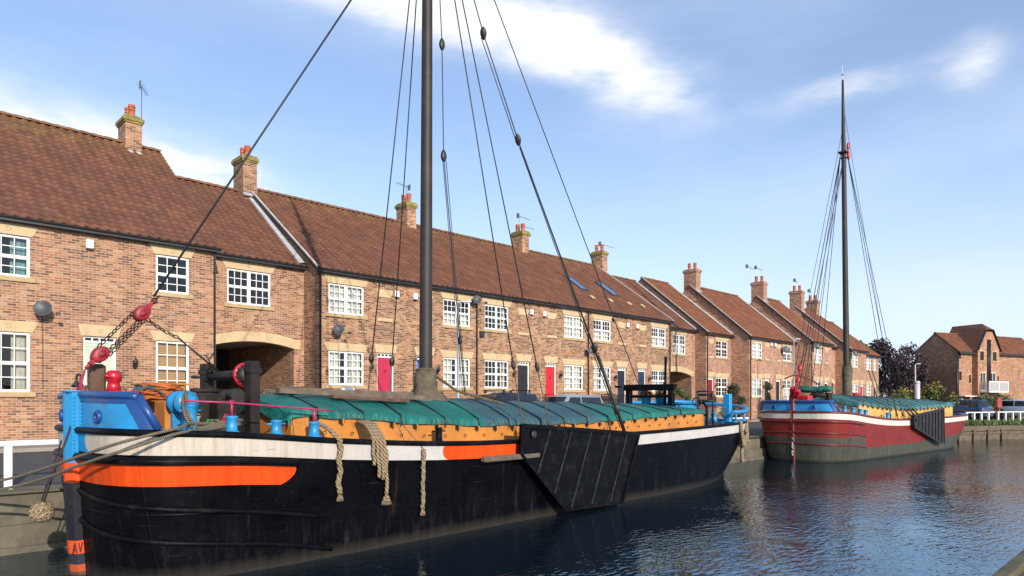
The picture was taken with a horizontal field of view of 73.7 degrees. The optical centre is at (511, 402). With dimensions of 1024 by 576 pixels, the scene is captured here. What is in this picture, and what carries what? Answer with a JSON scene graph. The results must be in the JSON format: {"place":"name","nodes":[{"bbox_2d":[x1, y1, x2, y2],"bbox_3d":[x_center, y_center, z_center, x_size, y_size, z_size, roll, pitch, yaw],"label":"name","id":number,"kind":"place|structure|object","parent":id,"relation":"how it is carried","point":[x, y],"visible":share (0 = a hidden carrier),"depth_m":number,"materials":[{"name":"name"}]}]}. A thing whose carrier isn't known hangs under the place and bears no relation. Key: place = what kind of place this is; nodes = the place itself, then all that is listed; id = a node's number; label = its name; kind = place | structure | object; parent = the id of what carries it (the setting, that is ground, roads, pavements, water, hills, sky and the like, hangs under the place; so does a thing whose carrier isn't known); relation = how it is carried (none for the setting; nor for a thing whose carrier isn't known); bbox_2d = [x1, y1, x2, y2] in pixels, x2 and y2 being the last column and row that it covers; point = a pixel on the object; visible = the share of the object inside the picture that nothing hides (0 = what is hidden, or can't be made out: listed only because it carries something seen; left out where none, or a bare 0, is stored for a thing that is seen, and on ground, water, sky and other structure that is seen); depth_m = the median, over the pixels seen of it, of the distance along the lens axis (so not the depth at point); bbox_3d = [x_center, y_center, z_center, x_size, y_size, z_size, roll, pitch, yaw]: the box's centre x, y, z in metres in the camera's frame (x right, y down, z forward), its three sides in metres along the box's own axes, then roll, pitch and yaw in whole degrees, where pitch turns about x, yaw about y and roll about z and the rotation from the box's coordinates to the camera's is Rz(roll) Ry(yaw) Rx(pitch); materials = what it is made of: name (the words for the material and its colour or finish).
{"place":"outdoors","nodes":[
{"label":"outdoors","id":0,"kind":"place"},
{"bbox_2d":[0,419,759,452],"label":"pavement","id":1,"kind":"structure","parent":0,"point":[33,448],"depth_m":18.91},
{"bbox_2d":[724,383,746,417],"bbox_3d":[15.752,-0.058,48.418,1.591,2.768,1.431,0,0,-14],"label":"shrub","id":2,"kind":"object","parent":1,"relation":"on","point":[733,389],"visible":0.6,"depth_m":48.07,"materials":[{"name":"green plant"}]},
{"bbox_2d":[764,382,772,390],"bbox_3d":[19.284,-0.090,51.308,0.665,2.860,0.664,0,0,-45],"label":"potted ball tree","id":3,"kind":"object","parent":1,"relation":"on","point":[768,386],"visible":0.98,"depth_m":51.23,"materials":[{"name":"green plant"}]},
{"bbox_2d":[766,392,771,399],"bbox_3d":[19.231,0.267,51.121,0.775,2.146,0.851,0,0,-8],"label":"potted conifer","id":4,"kind":"object","parent":1,"relation":"on","point":[768,396],"visible":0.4,"depth_m":51.07,"materials":[{"name":"green plant"}]},
{"bbox_3d":[5.806,0.896,40.043,2.700,0.888,1.070,0,0,-45],"label":"brick terrace","id":5,"kind":"object","parent":1,"relation":"on","visible":0},
{"bbox_2d":[601,394,622,402],"bbox_3d":[5.847,-0.025,39.929,1.500,0.950,0.493,0,0,-45],"label":"bench","id":6,"kind":"object","parent":5,"relation":"on","point":[604,399],"visible":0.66,"depth_m":39.91,"materials":[{"name":"black metal"}]},
{"bbox_2d":[0,421,762,486],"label":"road","id":7,"kind":"structure","parent":0,"point":[24,462],"depth_m":16.53,"materials":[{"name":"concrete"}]},
{"bbox_2d":[341,386,354,389],"bbox_3d":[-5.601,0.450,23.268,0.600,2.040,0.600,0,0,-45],"label":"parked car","id":8,"kind":"object","parent":7,"relation":"on","point":[347,388],"visible":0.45,"depth_m":23.11,"materials":[{"name":"white paint"}]},
{"bbox_2d":[457,300,471,397],"bbox_3d":[-1.866,-1.225,26.357,0.611,5.450,0.177,0,0,-10],"label":"street lamp","id":9,"kind":"object","parent":7,"relation":"on","point":[462,301],"visible":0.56,"depth_m":26.27,"materials":[{"name":"metal"}]},
{"bbox_2d":[474,389,538,401],"bbox_3d":[-0.712,0.422,29.213,4.630,1.965,2.180,0,0,-45],"label":"parked car","id":10,"kind":"object","parent":7,"relation":"on","point":[508,396],"visible":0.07,"depth_m":29.09,"materials":[{"name":"black paint"}]},
{"bbox_2d":[544,394,603,403],"bbox_3d":[2.266,0.540,30.323,4.630,1.870,2.180,0,0,-45],"label":"parked car","id":11,"kind":"object","parent":7,"relation":"on","point":[576,398],"visible":0.02,"depth_m":30.12,"materials":[{"name":"silver metal"}]},
{"bbox_2d":[793,338,800,385],"bbox_3d":[20.353,-1.550,48.829,0.611,6.100,0.177,0,0,-10],"label":"street lamp","id":12,"kind":"object","parent":7,"relation":"on","point":[794,360],"visible":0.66,"depth_m":48.76,"materials":[{"name":"metal"}]},
{"bbox_2d":[0,424,1023,575],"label":"water","id":13,"kind":"structure","parent":0,"point":[957,509],"depth_m":14.61,"materials":[{"name":"blue liquid"}]},
{"bbox_2d":[0,434,768,555],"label":"quay wall","id":14,"kind":"structure","parent":13,"relation":"in","point":[21,531],"depth_m":12.93,"materials":[{"name":"concrete"}]},
{"bbox_2d":[0,439,58,488],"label":"white railing","id":15,"kind":"object","parent":14,"relation":"on","point":[7,459],"visible":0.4,"depth_m":13.19,"materials":[{"name":"paint"}]},
{"bbox_2d":[53,0,748,575],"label":"sailing barge","id":16,"kind":"object","parent":13,"relation":"on","point":[255,490],"visible":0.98,"depth_m":12.97,"materials":[{"name":"black paint"}]},
{"bbox_2d":[28,426,70,522],"bbox_3d":[-7.472,1.167,11.040,0.750,1.584,0.491,0,0,43],"label":"knotted rope ball","id":17,"kind":"object","parent":16,"relation":"hanging from","point":[42,511],"visible":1,"depth_m":11.03,"materials":[{"name":"fabric"}]},
{"bbox_2d":[0,422,208,481],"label":"mooring rope","id":18,"kind":"object","parent":16,"relation":"attached to","point":[105,447],"visible":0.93,"depth_m":10.31,"materials":[{"name":"fabric"}]},
{"bbox_2d":[0,423,240,490],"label":"mooring rope","id":19,"kind":"object","parent":16,"relation":"attached to","point":[112,454],"visible":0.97,"depth_m":10.33,"materials":[{"name":"fabric"}]},
{"bbox_2d":[130,385,166,398],"bbox_3d":[-6.135,-0.180,11.645,0.909,0.267,0.261,0,0,20],"label":"blue line","id":20,"kind":"object","parent":16,"relation":"on","point":[138,388],"visible":0.97,"depth_m":11.70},
{"bbox_2d":[138,382,183,402],"bbox_3d":[-6.160,-0.176,12.035,0.757,0.381,0.625,0,0,-45],"label":"cable coil","id":21,"kind":"object","parent":16,"relation":"on","point":[166,388],"visible":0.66,"depth_m":11.82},
{"bbox_2d":[181,389,243,430],"bbox_3d":[-4.920,0.128,11.239,0.934,0.707,0.705,0,0,-21],"label":"rope coil","id":22,"kind":"object","parent":16,"relation":"on","point":[212,423],"visible":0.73,"depth_m":11.01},
{"bbox_2d":[263,386,324,394],"bbox_3d":[-4.396,-0.229,14.953,0.715,0.230,2.233,0,0,43],"label":"rope net","id":23,"kind":"object","parent":16,"relation":"on","point":[269,391],"visible":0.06,"depth_m":14.32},
{"bbox_2d":[316,420,343,501],"bbox_3d":[-3.343,1.009,12.419,0.654,1.545,0.164,0,0,22],"label":"rope fender","id":24,"kind":"object","parent":16,"relation":"hanging from","point":[334,434],"visible":0.93,"depth_m":12.29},
{"bbox_2d":[279,387,412,394],"bbox_3d":[-3.597,-0.241,15.211,0.160,0.140,3.403,0,0,44],"label":"plank","id":25,"kind":"object","parent":16,"relation":"on","point":[386,392],"visible":0.53,"depth_m":15.32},
{"bbox_2d":[275,388,425,399],"bbox_3d":[-3.275,-0.168,14.434,0.170,0.212,3.602,0,0,44],"label":"plank","id":26,"kind":"object","parent":16,"relation":"on","point":[316,392],"visible":0.84,"depth_m":14.13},
{"bbox_2d":[330,395,409,401],"bbox_3d":[-2.963,-0.083,14.417,0.140,0.148,1.903,0,0,44],"label":"plank","id":27,"kind":"object","parent":16,"relation":"on","point":[368,398],"visible":1,"depth_m":14.29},
{"bbox_2d":[356,419,391,505],"bbox_3d":[-2.642,1.139,13.119,0.651,1.628,0.463,0,0,43],"label":"rope fender","id":28,"kind":"object","parent":16,"relation":"hanging from","point":[381,456],"visible":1,"depth_m":12.92,"materials":[{"name":"fabric"}]},
{"bbox_2d":[398,420,425,515],"bbox_3d":[-2.034,1.308,13.820,0.644,1.927,0.118,0,0,17],"label":"rope fender","id":29,"kind":"object","parent":16,"relation":"hanging from","point":[423,476],"visible":1,"depth_m":13.72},
{"bbox_2d":[640,391,652,403],"bbox_3d":[4.901,-0.225,24.991,0.424,0.610,0.451,0,0,-45],"label":"flower tub","id":30,"kind":"object","parent":16,"relation":"on","point":[646,400],"visible":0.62,"depth_m":24.87,"materials":[{"name":"blue paint"}]},
{"bbox_2d":[655,390,663,404],"bbox_3d":[5.373,-0.226,24.672,0.438,0.611,0.432,0,0,-45],"label":"flower tub","id":31,"kind":"object","parent":16,"relation":"on","point":[659,401],"visible":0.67,"depth_m":24.57,"materials":[{"name":"blue paint"}]},
{"bbox_2d":[738,420,749,461],"bbox_3d":[8.592,1.421,25.251,0.331,1.562,1.617,0,0,33],"label":"rope fender","id":32,"kind":"object","parent":16,"relation":"hanging from","point":[743,440],"visible":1,"depth_m":25.06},
{"bbox_2d":[759,66,968,462],"bbox_3d":[21.542,-7.325,39.525,21.561,21.050,4.678,0,0,-41],"label":"sailing barge","id":33,"kind":"object","parent":13,"relation":"on","point":[818,425],"visible":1,"depth_m":34.45,"materials":[{"name":"red paint"}]},
{"bbox_2d":[957,425,1023,440],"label":"timber bank","id":34,"kind":"structure","parent":13,"relation":"in","point":[994,432],"depth_m":51.92,"materials":[{"name":"wood"}]},
{"bbox_2d":[0,417,1023,494],"bbox_3d":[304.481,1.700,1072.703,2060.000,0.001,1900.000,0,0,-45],"label":"ground","id":35,"kind":"structure","parent":0,"point":[749,437],"depth_m":14.36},
{"bbox_2d":[0,80,221,440],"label":"terraced house","id":36,"kind":"structure","parent":35,"relation":"on","point":[93,227],"depth_m":22.64,"materials":[{"name":"red brick"}]},
{"bbox_2d":[0,233,35,282],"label":"window","id":37,"kind":"structure","parent":36,"relation":"in","point":[19,255],"depth_m":20.64,"materials":[{"name":"white paint"}]},
{"bbox_2d":[0,331,35,396],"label":"window","id":38,"kind":"structure","parent":36,"relation":"in","point":[20,342],"depth_m":20.66,"materials":[{"name":"white paint"}]},
{"bbox_2d":[83,336,115,387],"bbox_3d":[-13.338,-1.014,22.071,0.936,2.228,0.140,0,0,-45],"label":"door","id":39,"kind":"structure","parent":36,"relation":"in","point":[90,343],"depth_m":22.02,"materials":[{"name":"white paint"}]},
{"bbox_2d":[151,254,193,299],"bbox_3d":[-11.724,-4.344,23.581,1.360,1.428,0.175,0,0,-45],"label":"window","id":40,"kind":"structure","parent":36,"relation":"in","point":[164,293],"depth_m":23.60,"materials":[{"name":"white paint"}]},
{"bbox_2d":[156,340,188,390],"bbox_3d":[-11.798,-1.220,23.656,1.076,1.796,0.175,0,0,-45],"label":"window","id":41,"kind":"structure","parent":36,"relation":"in","point":[163,369],"depth_m":23.71,"materials":[{"name":"white paint"}]},
{"bbox_2d":[158,175,307,393],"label":"terraced house","id":42,"kind":"structure","parent":35,"relation":"on","point":[261,266],"depth_m":27.92,"materials":[{"name":"brick"}]},
{"bbox_2d":[223,268,274,310],"bbox_3d":[-10.236,-4.394,26.594,2.010,1.488,0.175,0,0,-45],"label":"window","id":43,"kind":"structure","parent":42,"relation":"in","point":[248,305],"depth_m":26.59,"materials":[{"name":"white paint"}]},
{"bbox_2d":[231,145,409,391],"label":"terraced house","id":44,"kind":"structure","parent":35,"relation":"on","point":[339,253],"depth_m":29.26,"materials":[{"name":"brick"}]},
{"bbox_2d":[325,283,367,319],"bbox_3d":[-6.927,-4.199,28.408,1.950,1.378,0.313,0,0,-45],"label":"window","id":45,"kind":"structure","parent":44,"relation":"in","point":[344,302],"depth_m":28.43,"materials":[{"name":"white paint"}]},
{"bbox_2d":[325,351,367,388],"bbox_3d":[-6.927,-1.354,28.408,1.950,1.548,0.312,0,0,-45],"label":"window","id":46,"kind":"structure","parent":44,"relation":"in","point":[353,368],"depth_m":28.39,"materials":[{"name":"white paint"}]},
{"bbox_2d":[377,353,392,390],"bbox_3d":[-5.548,-1.029,29.752,0.876,2.258,0.140,0,0,-45],"label":"door","id":47,"kind":"structure","parent":44,"relation":"in","point":[383,366],"depth_m":29.76,"materials":[{"name":"red paint"}]},
{"bbox_2d":[334,205,487,398],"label":"terraced house","id":48,"kind":"structure","parent":35,"relation":"on","point":[370,227],"depth_m":32.68,"materials":[{"name":"brick"}]},
{"bbox_2d":[441,298,472,330],"bbox_3d":[-2.676,-4.199,32.600,1.950,1.378,0.313,0,0,-45],"label":"window","id":49,"kind":"structure","parent":48,"relation":"in","point":[449,317],"depth_m":32.55,"materials":[{"name":"white paint"}]},
{"bbox_2d":[441,357,472,390],"bbox_3d":[-2.675,-1.354,32.599,1.950,1.548,0.310,0,0,-45],"label":"window","id":50,"kind":"structure","parent":48,"relation":"in","point":[447,362],"depth_m":32.55,"materials":[{"name":"white paint"}]},
{"bbox_2d":[394,182,542,400],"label":"terraced house","id":51,"kind":"structure","parent":35,"relation":"on","point":[475,267],"depth_m":35.73,"materials":[{"name":"brick"}]},
{"bbox_2d":[483,304,511,333],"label":"window","id":52,"kind":"structure","parent":51,"relation":"in","point":[494,330],"depth_m":34.46,"materials":[{"name":"white paint"}]},
{"bbox_2d":[483,360,511,390],"bbox_3d":[-0.826,-1.354,34.441,1.950,1.548,0.336,0,0,-45],"label":"window","id":53,"kind":"structure","parent":51,"relation":"in","point":[501,373],"depth_m":34.60,"materials":[{"name":"white paint"}]},
{"bbox_2d":[518,361,528,392],"bbox_3d":[0.561,-1.029,35.777,0.876,2.258,0.140,0,0,-45],"label":"door","id":54,"kind":"structure","parent":51,"relation":"in","point":[523,367],"depth_m":35.83,"materials":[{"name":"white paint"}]},
{"bbox_2d":[460,234,598,400],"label":"terraced house","id":55,"kind":"structure","parent":35,"relation":"on","point":[564,350],"depth_m":38.47,"materials":[{"name":"brick"}]},
{"bbox_2d":[546,363,554,396],"bbox_3d":[2.070,-1.029,37.265,0.876,2.258,0.140,0,0,-45],"label":"door","id":56,"kind":"structure","parent":55,"relation":"in","point":[550,367],"depth_m":37.31,"materials":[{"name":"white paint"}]},
{"bbox_2d":[563,315,585,341],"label":"window","id":57,"kind":"structure","parent":55,"relation":"in","point":[572,327],"depth_m":38.62,"materials":[{"name":"white paint"}]},
{"bbox_2d":[563,365,585,392],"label":"window","id":58,"kind":"structure","parent":55,"relation":"in","point":[572,377],"depth_m":38.69,"materials":[{"name":"white paint"}]},
{"bbox_2d":[511,213,639,402],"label":"terraced house","id":59,"kind":"structure","parent":35,"relation":"on","point":[605,336],"depth_m":41.72,"materials":[{"name":"brick"}]},
{"bbox_2d":[592,319,612,343],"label":"window","id":60,"kind":"structure","parent":59,"relation":"in","point":[600,336],"depth_m":40.41,"materials":[{"name":"white paint"}]},
{"bbox_2d":[592,366,612,392],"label":"window","id":61,"kind":"structure","parent":59,"relation":"in","point":[602,389],"depth_m":40.39,"materials":[{"name":"white paint"}]},
{"bbox_2d":[618,367,624,402],"bbox_3d":[6.670,-1.029,41.801,0.876,2.258,0.140,0,0,-45],"label":"door","id":62,"kind":"structure","parent":59,"relation":"in","point":[621,371],"depth_m":41.86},
{"bbox_2d":[557,241,673,402],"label":"terraced house","id":63,"kind":"structure","parent":35,"relation":"on","point":[651,336],"depth_m":44.71,"materials":[{"name":"brick"}]},
{"bbox_2d":[638,368,644,400],"bbox_3d":[8.180,-1.029,43.290,0.876,2.258,0.140,0,0,-45],"label":"door","id":64,"kind":"structure","parent":63,"relation":"in","point":[641,372],"depth_m":43.29,"materials":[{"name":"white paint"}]},
{"bbox_2d":[651,327,667,349],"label":"window","id":65,"kind":"structure","parent":63,"relation":"in","point":[657,342],"depth_m":44.61,"materials":[{"name":"white paint"}]},
{"bbox_2d":[651,370,667,393],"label":"window","id":66,"kind":"structure","parent":63,"relation":"in","point":[655,381],"depth_m":44.59,"materials":[{"name":"white paint"}]},
{"bbox_2d":[611,275,698,400],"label":"terraced house","id":67,"kind":"structure","parent":35,"relation":"on","point":[683,331],"depth_m":49.59,"materials":[{"name":"brick"}]},
{"bbox_2d":[672,334,687,356],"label":"window","id":68,"kind":"structure","parent":67,"relation":"in","point":[678,349],"depth_m":48.38,"materials":[{"name":"white paint"}]},
{"bbox_2d":[673,386,690,400],"bbox_3d":[5.926,-0.321,23.849,0.614,0.517,0.367,0,0,22],"label":"climbing plant","id":69,"kind":"object","parent":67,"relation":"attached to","point":[683,394],"visible":1,"depth_m":23.82,"materials":[{"name":"green plant"}]},
{"bbox_2d":[638,276,734,417],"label":"terraced house","id":70,"kind":"structure","parent":35,"relation":"on","point":[712,365],"depth_m":50.57,"materials":[{"name":"orange brick"}]},
{"bbox_2d":[708,377,712,406],"bbox_3d":[14.415,-0.764,49.720,0.846,2.228,0.140,0,0,-45],"label":"door","id":71,"kind":"structure","parent":70,"relation":"in","point":[710,379],"depth_m":49.81,"materials":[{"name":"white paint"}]},
{"bbox_2d":[715,377,726,398],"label":"window","id":72,"kind":"structure","parent":70,"relation":"in","point":[717,396],"depth_m":50.78,"materials":[{"name":"white paint"}]},
{"bbox_2d":[715,340,729,359],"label":"window","id":73,"kind":"structure","parent":70,"relation":"in","point":[717,357],"depth_m":50.84,"materials":[{"name":"white paint"}]},
{"bbox_2d":[682,263,776,418],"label":"terraced house","id":74,"kind":"structure","parent":35,"relation":"on","point":[751,358],"depth_m":52.18,"materials":[{"name":"orange brick"}]},
{"bbox_2d":[751,341,763,360],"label":"window","id":75,"kind":"structure","parent":74,"relation":"in","point":[756,346],"depth_m":51.79,"materials":[{"name":"white paint"}]},
{"bbox_2d":[751,378,763,398],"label":"window","id":76,"kind":"structure","parent":74,"relation":"in","point":[756,387],"depth_m":51.85,"materials":[{"name":"white paint"}]},
{"bbox_2d":[765,378,768,399],"bbox_3d":[19.674,-0.749,52.911,0.856,2.258,0.080,0,0,-45],"label":"door","id":77,"kind":"structure","parent":74,"relation":"in","point":[766,380],"depth_m":52.94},
{"bbox_2d":[715,290,797,399],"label":"terraced house","id":78,"kind":"structure","parent":35,"relation":"on","point":[782,368],"depth_m":55.39,"materials":[{"name":"orange brick"}]},
{"bbox_2d":[776,379,779,399],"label":"door","id":79,"kind":"structure","parent":78,"relation":"in","point":[777,380],"depth_m":54.36,"materials":[{"name":"white paint"}]},
{"bbox_2d":[782,380,790,398],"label":"window","id":80,"kind":"structure","parent":78,"relation":"in","point":[786,392],"depth_m":55.66,"materials":[{"name":"white paint"}]},
{"bbox_2d":[782,345,792,362],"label":"window","id":81,"kind":"structure","parent":78,"relation":"in","point":[784,361],"depth_m":55.52,"materials":[{"name":"white paint"}]},
{"bbox_2d":[746,264,834,394],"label":"terraced house","id":82,"kind":"structure","parent":35,"relation":"on","point":[784,318],"depth_m":57.30,"materials":[{"name":"orange brick"}]},
{"bbox_2d":[814,347,823,364],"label":"window","id":83,"kind":"structure","parent":82,"relation":"in","point":[816,360],"depth_m":56.58,"materials":[{"name":"white paint"}]},
{"bbox_2d":[791,310,837,393],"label":"terraced house","id":84,"kind":"structure","parent":35,"relation":"on","point":[833,365],"depth_m":60.84,"materials":[{"name":"brick"}]},
{"bbox_2d":[788,278,868,395],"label":"terraced house","id":85,"kind":"structure","parent":35,"relation":"on","point":[833,333],"depth_m":62.40,"materials":[{"name":"orange brick"}]},
{"bbox_2d":[852,384,857,392],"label":"window","id":86,"kind":"structure","parent":85,"relation":"in","point":[853,385],"depth_m":61.58,"materials":[{"name":"white paint"}]},
{"bbox_2d":[852,352,858,368],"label":"window","id":87,"kind":"structure","parent":85,"relation":"in","point":[854,360],"depth_m":61.50,"materials":[{"name":"white paint"}]},
{"bbox_2d":[828,321,881,396],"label":"terraced house","id":88,"kind":"structure","parent":35,"relation":"on","point":[872,359],"depth_m":65.45,"materials":[{"name":"orange brick"}]},
{"bbox_2d":[866,385,870,395],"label":"window","id":89,"kind":"structure","parent":88,"relation":"in","point":[867,388],"depth_m":64.35,"materials":[{"name":"white paint"}]},
{"bbox_2d":[866,356,871,371],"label":"window","id":90,"kind":"structure","parent":88,"relation":"in","point":[867,359],"depth_m":64.43,"materials":[{"name":"white paint"}]},
{"bbox_2d":[873,357,877,371],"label":"window","id":91,"kind":"structure","parent":88,"relation":"in","point":[874,359],"depth_m":65.85,"materials":[{"name":"white paint"}]},
{"bbox_2d":[869,338,931,398],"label":"purple tree","id":92,"kind":"object","parent":35,"relation":"on","point":[901,364],"visible":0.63,"depth_m":73.55,"materials":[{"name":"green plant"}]},
{"bbox_2d":[892,387,929,399],"bbox_3d":[36.067,0.132,61.623,3.215,3.250,2.918,0,0,24],"label":"yellow bush","id":93,"kind":"object","parent":35,"relation":"on","point":[906,393],"visible":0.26,"depth_m":61.87,"materials":[{"name":"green plant"}]},
{"bbox_2d":[890,367,939,400],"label":"purple tree","id":94,"kind":"object","parent":35,"relation":"on","point":[926,375],"visible":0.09,"depth_m":74.20,"materials":[{"name":"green plant"}]},
{"bbox_2d":[914,381,919,398],"bbox_3d":[31.985,0.010,53.872,0.420,3.480,0.414,0,0,-45],"label":"mooring pile","id":95,"kind":"object","parent":35,"relation":"on","point":[917,389],"visible":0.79,"depth_m":53.70,"materials":[{"name":"metal"}]},
{"bbox_2d":[911,381,960,405],"bbox_3d":[37.999,-0.114,61.522,3.247,3.745,4.196,0,0,-45],"label":"yellow bush","id":96,"kind":"object","parent":35,"relation":"on","point":[932,392],"visible":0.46,"depth_m":61.28,"materials":[{"name":"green plant"}]},
{"bbox_2d":[914,324,1023,417],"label":"brick house","id":97,"kind":"structure","parent":35,"relation":"on","point":[968,361],"depth_m":75.20,"materials":[{"name":"orange brick"}]},
{"bbox_2d":[980,350,984,361],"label":"window","id":98,"kind":"structure","parent":97,"relation":"in","point":[981,351],"depth_m":74.48,"materials":[{"name":"beige glass"}]},
{"bbox_2d":[980,371,985,390],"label":"window","id":99,"kind":"structure","parent":97,"relation":"in","point":[983,375],"depth_m":74.70,"materials":[{"name":"white paint"}]},
{"bbox_2d":[991,372,996,380],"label":"window","id":100,"kind":"structure","parent":97,"relation":"in","point":[993,374],"depth_m":75.43,"materials":[{"name":"white paint"}]},
{"bbox_2d":[992,351,996,361],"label":"window","id":101,"kind":"structure","parent":97,"relation":"in","point":[994,352],"depth_m":75.43,"materials":[{"name":"beige glass"}]},
{"bbox_2d":[953,399,993,419],"bbox_3d":[42.526,0.620,64.400,2.180,1.870,4.630,0,0,-25],"label":"parked car","id":102,"kind":"object","parent":35,"relation":"on","point":[978,405],"visible":0.29,"depth_m":62.73,"materials":[{"name":"blue paint"}]},
{"bbox_2d":[965,412,994,420],"bbox_3d":[42.006,1.275,61.227,5.142,0.910,0.152,0,0,-31],"label":"white railing","id":103,"kind":"object","parent":35,"relation":"on","point":[988,415],"visible":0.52,"depth_m":61.27,"materials":[{"name":"paint"}]},
{"bbox_2d":[973,392,1011,419],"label":"tree","id":104,"kind":"object","parent":35,"relation":"on","point":[991,400],"visible":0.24,"depth_m":68.47,"materials":[{"name":"green plant"}]},
{"bbox_2d":[995,397,1002,419],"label":"lifebuoy box","id":105,"kind":"object","parent":35,"relation":"on","point":[998,402],"visible":0.94,"depth_m":66.17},
{"bbox_2d":[996,399,1023,418],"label":"parked car","id":106,"kind":"object","parent":35,"relation":"on","point":[1012,404],"visible":0.58,"depth_m":67.08,"materials":[{"name":"white paint"}]},
{"bbox_2d":[996,411,1023,420],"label":"white railing","id":107,"kind":"object","parent":35,"relation":"on","point":[1012,415],"visible":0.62,"depth_m":64.03,"materials":[{"name":"paint"}]},
{"bbox_2d":[0,0,1023,396],"label":"sky","id":108,"kind":"structure","parent":0,"point":[706,133],"materials":[{"name":"blue"}]},
{"bbox_2d":[965,418,1023,425],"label":"grass","id":109,"kind":"structure","parent":0,"point":[975,422],"depth_m":53.02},
{"bbox_2d":[992,550,1023,575],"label":"bank","id":110,"kind":"structure","parent":0,"point":[1014,566],"depth_m":6.63,"materials":[{"name":"concrete"}]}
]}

